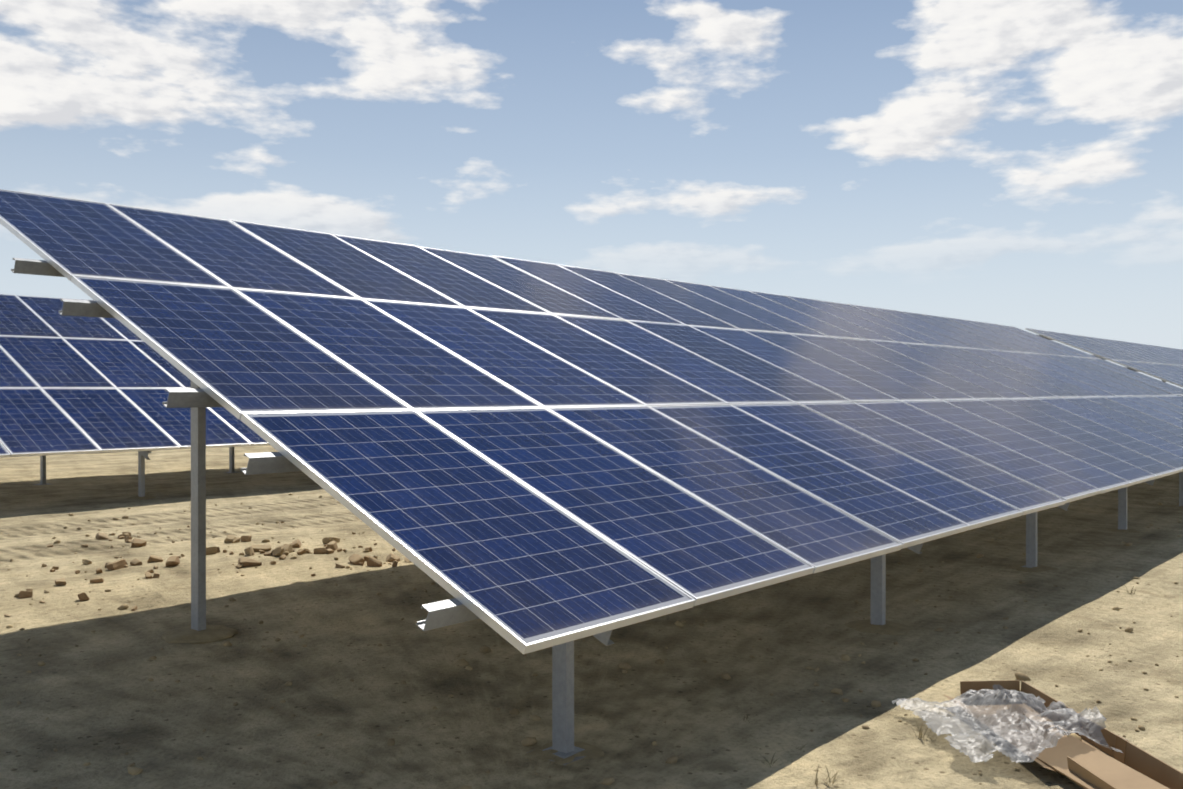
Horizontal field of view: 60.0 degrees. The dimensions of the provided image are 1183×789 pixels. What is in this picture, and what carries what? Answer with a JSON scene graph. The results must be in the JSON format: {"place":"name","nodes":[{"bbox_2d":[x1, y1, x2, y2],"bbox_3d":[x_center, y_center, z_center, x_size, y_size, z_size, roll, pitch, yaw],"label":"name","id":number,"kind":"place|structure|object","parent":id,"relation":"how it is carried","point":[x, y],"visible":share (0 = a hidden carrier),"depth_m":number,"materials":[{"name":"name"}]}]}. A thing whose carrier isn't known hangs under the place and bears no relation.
{"place":"outdoors","nodes":[
{"label":"outdoors","id":0,"kind":"place"},
{"bbox_2d":[0,445,1182,788],"bbox_3d":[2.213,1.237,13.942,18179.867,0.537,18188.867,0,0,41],"label":"ground","id":1,"kind":"structure","parent":0,"point":[98,701],"depth_m":5.76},
{"bbox_2d":[32,447,240,496],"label":"support posts","id":2,"kind":"object","parent":1,"relation":"on","point":[142,456],"visible":0.1,"depth_m":13.34,"materials":[{"name":"metal"}]},
{"bbox_2d":[0,294,269,457],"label":"table row modules","id":3,"kind":"object","parent":2,"relation":"on","point":[76,385],"visible":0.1,"depth_m":14.15,"materials":[{"name":"glass"}]},
{"bbox_2d":[4,521,410,616],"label":"rocks","id":4,"kind":"object","parent":1,"relation":"on","point":[282,552],"visible":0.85,"depth_m":8.61,"materials":[{"name":"brown stone"}]},
{"bbox_2d":[0,484,1182,788],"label":"pebbles","id":5,"kind":"object","parent":1,"relation":"on","point":[624,670],"visible":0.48,"depth_m":5.63,"materials":[{"name":"brown stone"}]},
{"bbox_2d":[11,258,1182,764],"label":"support frame","id":6,"kind":"object","parent":1,"relation":"on","point":[195,398],"visible":0.23,"depth_m":5.68,"materials":[{"name":"metal"}]},
{"bbox_2d":[0,189,1182,653],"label":"table modules","id":7,"kind":"object","parent":6,"relation":"on","point":[522,457],"visible":1,"depth_m":6.70,"materials":[{"name":"glass"}]},
{"bbox_2d":[126,496,1182,764],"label":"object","id":8,"kind":"structure","parent":1,"relation":"on","point":[186,634],"depth_m":6.11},
{"bbox_2d":[743,585,1135,788],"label":"dry tufts","id":9,"kind":"object","parent":1,"relation":"on","point":[919,731],"visible":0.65,"depth_m":4.25,"materials":[{"name":"beige plant"}]},
{"bbox_2d":[892,684,1122,762],"bbox_3d":[1.790,1.406,4.531,0.667,0.177,0.893,0,0,-4],"label":"plastic wrap","id":10,"kind":"object","parent":1,"relation":"on","point":[981,725],"visible":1,"depth_m":4.42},
{"bbox_2d":[944,680,1182,788],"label":"carton","id":11,"kind":"object","parent":1,"relation":"on","point":[1086,763],"visible":0.67,"depth_m":4.07,"materials":[{"name":"cardboard"}]},
{"bbox_2d":[1036,334,1165,382],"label":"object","id":12,"kind":"object","parent":1,"relation":"on","point":[1098,357],"visible":0.1,"depth_m":23.30,"materials":[{"name":"metal"}]},
{"bbox_2d":[1025,328,1182,386],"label":"table modules","id":13,"kind":"object","parent":12,"relation":"on","point":[1163,363],"visible":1,"depth_m":25.16,"materials":[{"name":"glass"}]},
{"bbox_2d":[0,0,1182,388],"label":"sky","id":14,"kind":"structure","parent":0,"point":[1014,163],"materials":[{"name":"blue"}]}
]}

